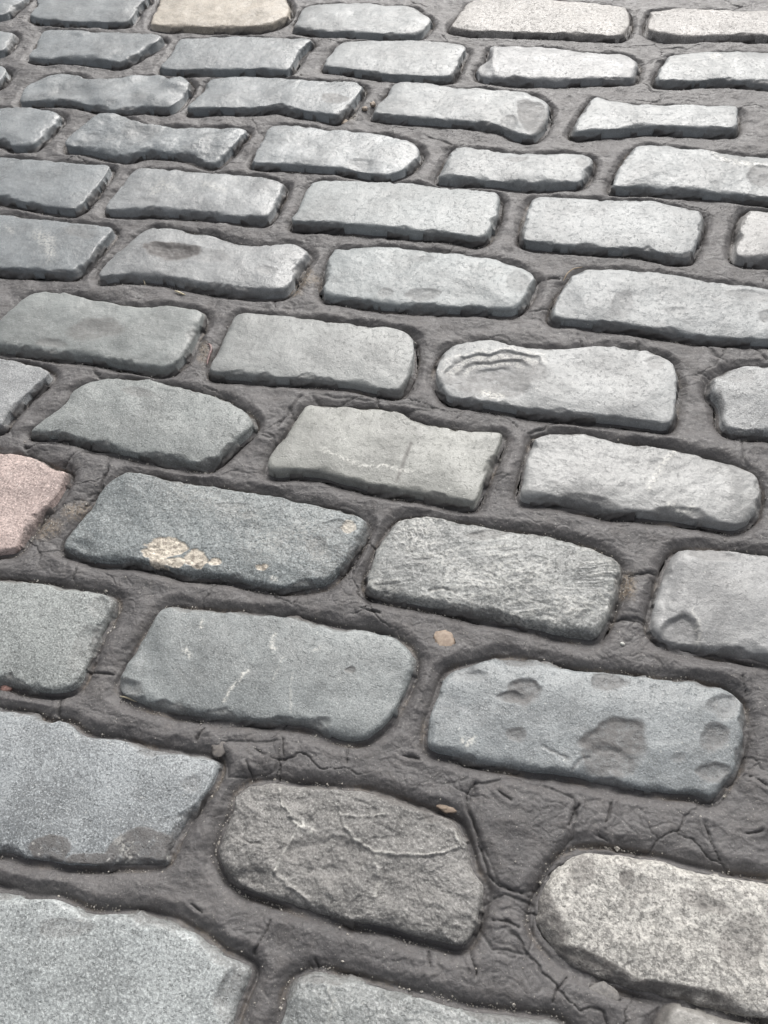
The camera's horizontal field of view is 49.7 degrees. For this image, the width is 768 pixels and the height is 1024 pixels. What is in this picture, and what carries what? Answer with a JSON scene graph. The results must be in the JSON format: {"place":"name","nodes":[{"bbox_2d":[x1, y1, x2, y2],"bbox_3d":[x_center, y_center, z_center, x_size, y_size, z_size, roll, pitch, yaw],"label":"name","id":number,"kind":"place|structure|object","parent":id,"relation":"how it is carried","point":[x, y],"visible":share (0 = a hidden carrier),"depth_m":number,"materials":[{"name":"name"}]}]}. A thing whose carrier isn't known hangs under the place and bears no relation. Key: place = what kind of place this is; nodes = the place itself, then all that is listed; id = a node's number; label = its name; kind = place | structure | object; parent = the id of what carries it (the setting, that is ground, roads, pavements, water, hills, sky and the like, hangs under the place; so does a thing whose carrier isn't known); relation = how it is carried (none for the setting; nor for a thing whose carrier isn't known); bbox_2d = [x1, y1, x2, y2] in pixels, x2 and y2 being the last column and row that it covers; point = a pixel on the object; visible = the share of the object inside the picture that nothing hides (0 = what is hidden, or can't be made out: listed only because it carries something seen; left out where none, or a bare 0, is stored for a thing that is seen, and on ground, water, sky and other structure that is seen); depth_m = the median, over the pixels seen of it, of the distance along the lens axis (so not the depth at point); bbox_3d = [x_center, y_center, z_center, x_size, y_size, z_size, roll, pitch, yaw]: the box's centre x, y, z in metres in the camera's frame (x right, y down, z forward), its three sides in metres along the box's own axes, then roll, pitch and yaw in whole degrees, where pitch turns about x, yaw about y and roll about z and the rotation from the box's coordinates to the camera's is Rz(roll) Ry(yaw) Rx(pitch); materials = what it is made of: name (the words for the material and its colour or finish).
{"place":"outdoors","nodes":[
{"label":"outdoors","id":0,"kind":"place"},
{"bbox_2d":[0,0,767,1023],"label":"road","id":1,"kind":"structure","parent":0,"point":[524,832],"depth_m":0.82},
{"bbox_2d":[0,66,12,89],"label":"cobblestone","id":2,"kind":"object","parent":1,"relation":"on","point":[5,81],"visible":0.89,"depth_m":1.46,"materials":[{"name":"grey stone"}]},
{"bbox_2d":[0,685,12,690],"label":"pebble","id":3,"kind":"object","parent":1,"relation":"on","point":[4,688],"visible":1,"depth_m":0.78,"materials":[{"name":"brown stone"}]},
{"bbox_2d":[0,31,19,58],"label":"cobblestone","id":4,"kind":"object","parent":1,"relation":"on","point":[9,41],"visible":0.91,"depth_m":1.53,"materials":[{"name":"grey stone"}]},
{"bbox_2d":[0,0,32,21],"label":"cobblestone","id":5,"kind":"object","parent":1,"relation":"on","point":[10,9],"visible":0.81,"depth_m":1.62,"materials":[{"name":"grey stone"}]},
{"bbox_2d":[0,359,54,435],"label":"cobblestone","id":6,"kind":"object","parent":1,"relation":"on","point":[22,385],"visible":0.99,"depth_m":1.01,"materials":[{"name":"grey stone"}]},
{"bbox_2d":[0,107,64,153],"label":"cobblestone","id":7,"kind":"object","parent":1,"relation":"on","point":[27,130],"visible":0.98,"depth_m":1.35,"materials":[{"name":"grey stone"}]},
{"bbox_2d":[0,454,74,555],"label":"cobblestone","id":8,"kind":"object","parent":1,"relation":"on","point":[32,490],"visible":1,"depth_m":0.91,"materials":[{"name":"pink stone"}]},
{"bbox_2d":[0,157,115,217],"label":"cobblestone","id":9,"kind":"object","parent":1,"relation":"on","point":[52,187],"visible":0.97,"depth_m":1.25,"materials":[{"name":"grey stone"}]},
{"bbox_2d":[0,215,117,281],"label":"cobblestone","id":10,"kind":"object","parent":1,"relation":"on","point":[37,250],"visible":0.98,"depth_m":1.16,"materials":[{"name":"grey stone"}]},
{"bbox_2d":[0,580,118,695],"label":"cobblestone","id":11,"kind":"object","parent":1,"relation":"on","point":[51,639],"visible":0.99,"depth_m":0.80,"materials":[{"name":"stone"}]},
{"bbox_2d":[29,0,152,29],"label":"cobblestone","id":12,"kind":"object","parent":1,"relation":"on","point":[113,14],"visible":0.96,"depth_m":1.58,"materials":[{"name":"grey stone"}]},
{"bbox_2d":[28,30,164,70],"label":"cobblestone","id":13,"kind":"object","parent":1,"relation":"on","point":[115,51],"visible":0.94,"depth_m":1.49,"materials":[{"name":"grey stone"}]},
{"bbox_2d":[0,292,207,377],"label":"cobblestone","id":14,"kind":"object","parent":1,"relation":"on","point":[153,342],"visible":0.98,"depth_m":1.05,"materials":[{"name":"grey stone"}]},
{"bbox_2d":[20,74,194,116],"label":"cobblestone","id":15,"kind":"object","parent":1,"relation":"on","point":[136,95],"visible":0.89,"depth_m":1.40,"materials":[{"name":"grey stone"}]},
{"bbox_2d":[0,708,223,872],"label":"cobblestone","id":16,"kind":"object","parent":1,"relation":"on","point":[70,794],"visible":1,"depth_m":0.71,"materials":[{"name":"grey stone"}]},
{"bbox_2d":[0,893,251,1023],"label":"cobblestone","id":17,"kind":"object","parent":1,"relation":"on","point":[61,962],"visible":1,"depth_m":0.63,"materials":[{"name":"stone"}]},
{"bbox_2d":[30,378,258,473],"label":"cobblestone","id":18,"kind":"object","parent":1,"relation":"on","point":[161,425],"visible":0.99,"depth_m":0.95,"materials":[{"name":"stone"}]},
{"bbox_2d":[65,113,249,169],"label":"cobblestone","id":19,"kind":"object","parent":1,"relation":"on","point":[114,138],"visible":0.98,"depth_m":1.30,"materials":[{"name":"grey stone"}]},
{"bbox_2d":[105,168,287,227],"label":"cobblestone","id":20,"kind":"object","parent":1,"relation":"on","point":[161,194],"visible":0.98,"depth_m":1.20,"materials":[{"name":"grey stone"}]},
{"bbox_2d":[98,228,312,301],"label":"cobblestone","id":21,"kind":"object","parent":1,"relation":"on","point":[212,266],"visible":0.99,"depth_m":1.11,"materials":[{"name":"grey stone"}]},
{"bbox_2d":[207,343,212,363],"bbox_3d":[-0.215,-0.196,1.022,0.008,0.004,0.037,-8,55,-1],"label":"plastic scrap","id":22,"kind":"object","parent":1,"relation":"on","point":[210,351],"visible":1,"depth_m":1.02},
{"bbox_2d":[64,472,370,595],"bbox_3d":[-0.176,0.023,0.872,0.322,0.028,0.128,8,56,11],"label":"cobblestone","id":23,"kind":"object","parent":1,"relation":"on","point":[280,546],"visible":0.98,"depth_m":0.86,"materials":[{"name":"stone"}]},
{"bbox_2d":[211,741,225,757],"bbox_3d":[-0.146,0.208,0.731,0.015,0.003,0.018,8,56,11],"label":"pebble","id":24,"kind":"object","parent":1,"relation":"on","point":[217,751],"visible":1,"depth_m":0.73,"materials":[{"name":"grey stone"}]},
{"bbox_2d":[149,0,293,35],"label":"cobblestone","id":25,"kind":"object","parent":1,"relation":"on","point":[238,17],"visible":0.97,"depth_m":1.53,"materials":[{"name":"beige stone"}]},
{"bbox_2d":[159,36,314,78],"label":"cobblestone","id":26,"kind":"object","parent":1,"relation":"on","point":[231,56],"visible":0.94,"depth_m":1.44,"materials":[{"name":"grey stone"}]},
{"bbox_2d":[120,607,417,741],"bbox_3d":[-0.108,0.150,0.776,0.281,0.028,0.128,8,56,11],"label":"cobblestone","id":27,"kind":"object","parent":1,"relation":"on","point":[262,672],"visible":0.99,"depth_m":0.76,"materials":[{"name":"grey stone"}]},
{"bbox_2d":[186,77,364,125],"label":"cobblestone","id":28,"kind":"object","parent":1,"relation":"on","point":[334,103],"visible":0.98,"depth_m":1.35,"materials":[{"name":"grey stone"}]},
{"bbox_2d":[208,313,418,400],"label":"cobblestone","id":29,"kind":"object","parent":1,"relation":"on","point":[272,351],"visible":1,"depth_m":1.00,"materials":[{"name":"grey stone"}]},
{"bbox_2d":[250,125,423,182],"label":"cobblestone","id":30,"kind":"object","parent":1,"relation":"on","point":[361,155],"visible":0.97,"depth_m":1.25,"materials":[{"name":"grey stone"}]},
{"bbox_2d":[219,783,484,945],"bbox_3d":[-0.026,0.279,0.676,0.234,0.032,0.113,8,56,11],"label":"cobblestone","id":31,"kind":"object","parent":1,"relation":"on","point":[393,863],"visible":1,"depth_m":0.67,"materials":[{"name":"grey stone"}]},
{"bbox_2d":[292,3,433,40],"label":"cobblestone","id":32,"kind":"object","parent":1,"relation":"on","point":[366,21],"visible":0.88,"depth_m":1.48,"materials":[{"name":"grey stone"}]},
{"bbox_2d":[1,0,767,1023],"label":"grit","id":33,"kind":"object","parent":1,"relation":"on","point":[617,848],"visible":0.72,"depth_m":0.80,"materials":[{"name":"grey gravel"}]},
{"bbox_2d":[266,405,504,512],"bbox_3d":[0.002,-0.065,0.918,0.262,0.027,0.129,8,56,11],"label":"cobblestone","id":34,"kind":"object","parent":1,"relation":"on","point":[382,454],"visible":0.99,"depth_m":0.90,"materials":[{"name":"beige stone"}]},
{"bbox_2d":[321,40,465,85],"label":"cobblestone","id":35,"kind":"object","parent":1,"relation":"on","point":[434,63],"visible":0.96,"depth_m":1.39,"materials":[{"name":"grey stone"}]},
{"bbox_2d":[289,181,503,248],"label":"cobblestone","id":36,"kind":"object","parent":1,"relation":"on","point":[468,218],"visible":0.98,"depth_m":1.15,"materials":[{"name":"grey stone"}]},
{"bbox_2d":[281,971,564,1023],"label":"cobblestone","id":37,"kind":"object","parent":1,"relation":"on","point":[314,997],"visible":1,"depth_m":0.60,"materials":[{"name":"grey stone"}]},
{"bbox_2d":[320,247,536,319],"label":"cobblestone","id":38,"kind":"object","parent":1,"relation":"on","point":[409,282],"visible":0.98,"depth_m":1.06,"materials":[{"name":"stone"}]},
{"bbox_2d":[433,630,455,645],"bbox_3d":[0.057,0.121,0.775,0.022,0.002,0.024,8,56,11],"label":"pebble","id":39,"kind":"object","parent":1,"relation":"on","point":[443,638],"visible":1,"depth_m":0.78,"materials":[{"name":"beige stone"}]},
{"bbox_2d":[436,804,456,812],"bbox_3d":[0.053,0.247,0.691,0.020,0.002,0.009,8,56,11],"label":"leaf fragment","id":40,"kind":"object","parent":1,"relation":"on","point":[445,808],"visible":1,"depth_m":0.69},
{"bbox_2d":[370,82,552,144],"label":"cobblestone","id":41,"kind":"object","parent":1,"relation":"on","point":[521,117],"visible":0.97,"depth_m":1.29,"materials":[{"name":"stone"}]},
{"bbox_2d":[364,516,622,643],"bbox_3d":[0.108,0.063,0.819,0.255,0.028,0.123,8,56,11],"label":"cobblestone","id":42,"kind":"object","parent":1,"relation":"on","point":[525,583],"visible":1,"depth_m":0.81,"materials":[{"name":"grey stone"}]},
{"bbox_2d":[435,147,596,193],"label":"cobblestone","id":43,"kind":"object","parent":1,"relation":"on","point":[466,167],"visible":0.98,"depth_m":1.19,"materials":[{"name":"stone"}]},
{"bbox_2d":[448,0,631,43],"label":"cobblestone","id":44,"kind":"object","parent":1,"relation":"on","point":[553,20],"visible":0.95,"depth_m":1.44,"materials":[{"name":"beige stone"}]},
{"bbox_2d":[434,340,679,434],"bbox_3d":[0.197,-0.153,0.963,0.286,0.028,0.131,8,56,11],"label":"cobblestone","id":45,"kind":"object","parent":1,"relation":"on","point":[613,385],"visible":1,"depth_m":0.95,"materials":[{"name":"grey stone"}]},
{"bbox_2d":[475,46,640,88],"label":"cobblestone","id":46,"kind":"object","parent":1,"relation":"on","point":[520,67],"visible":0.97,"depth_m":1.34,"materials":[{"name":"grey stone"}]},
{"bbox_2d":[428,658,745,803],"bbox_3d":[0.176,0.185,0.727,0.280,0.028,0.123,8,56,11],"label":"cobblestone","id":47,"kind":"object","parent":1,"relation":"on","point":[645,734],"visible":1,"depth_m":0.71,"materials":[{"name":"grey stone"}]},
{"bbox_2d":[589,981,621,1000],"bbox_3d":[0.161,0.353,0.605,0.024,0.003,0.018,-12,55,-4],"label":"pebble","id":48,"kind":"object","parent":1,"relation":"on","point":[605,989],"visible":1,"depth_m":0.61,"materials":[{"name":"grey stone"}]},
{"bbox_2d":[518,197,705,266],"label":"cobblestone","id":49,"kind":"object","parent":1,"relation":"on","point":[660,233],"visible":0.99,"depth_m":1.10,"materials":[{"name":"grey stone"}]},
{"bbox_2d":[515,434,761,534],"bbox_3d":[0.268,-0.033,0.873,0.256,0.028,0.115,8,56,11],"label":"cobblestone","id":50,"kind":"object","parent":1,"relation":"on","point":[604,480],"visible":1,"depth_m":0.86,"materials":[{"name":"stone"}]},
{"bbox_2d":[535,853,767,1023],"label":"cobblestone","id":51,"kind":"object","parent":1,"relation":"on","point":[663,929],"visible":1,"depth_m":0.62,"materials":[{"name":"beige stone"}]},
{"bbox_2d":[569,97,738,142],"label":"cobblestone","id":52,"kind":"object","parent":1,"relation":"on","point":[598,119],"visible":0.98,"depth_m":1.24,"materials":[{"name":"stone"}]},
{"bbox_2d":[547,269,767,349],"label":"cobblestone","id":53,"kind":"object","parent":1,"relation":"on","point":[668,308],"visible":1,"depth_m":1.01,"materials":[{"name":"stone"}]},
{"bbox_2d":[608,145,767,207],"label":"cobblestone","id":54,"kind":"object","parent":1,"relation":"on","point":[665,172],"visible":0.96,"depth_m":1.15,"materials":[{"name":"stone"}]},
{"bbox_2d":[656,1003,751,1023],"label":"cobblestone","id":55,"kind":"object","parent":1,"relation":"on","point":[672,1013],"visible":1,"depth_m":0.59,"materials":[{"name":"grey stone"}]},
{"bbox_2d":[643,8,767,43],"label":"cobblestone","id":56,"kind":"object","parent":1,"relation":"on","point":[684,26],"visible":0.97,"depth_m":1.39,"materials":[{"name":"beige stone"}]},
{"bbox_2d":[644,550,767,662],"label":"cobblestone","id":57,"kind":"object","parent":1,"relation":"on","point":[710,603],"visible":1,"depth_m":0.77,"materials":[{"name":"stone"}]},
{"bbox_2d":[653,51,767,91],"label":"cobblestone","id":58,"kind":"object","parent":1,"relation":"on","point":[738,70],"visible":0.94,"depth_m":1.30,"materials":[{"name":"stone"}]},
{"bbox_2d":[704,366,767,442],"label":"cobblestone","id":59,"kind":"object","parent":1,"relation":"on","point":[738,397],"visible":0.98,"depth_m":0.91,"materials":[{"name":"stone"}]},
{"bbox_2d":[728,211,767,269],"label":"cobblestone","id":60,"kind":"object","parent":1,"relation":"on","point":[750,240],"visible":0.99,"depth_m":1.06,"materials":[{"name":"stone"}]}
]}

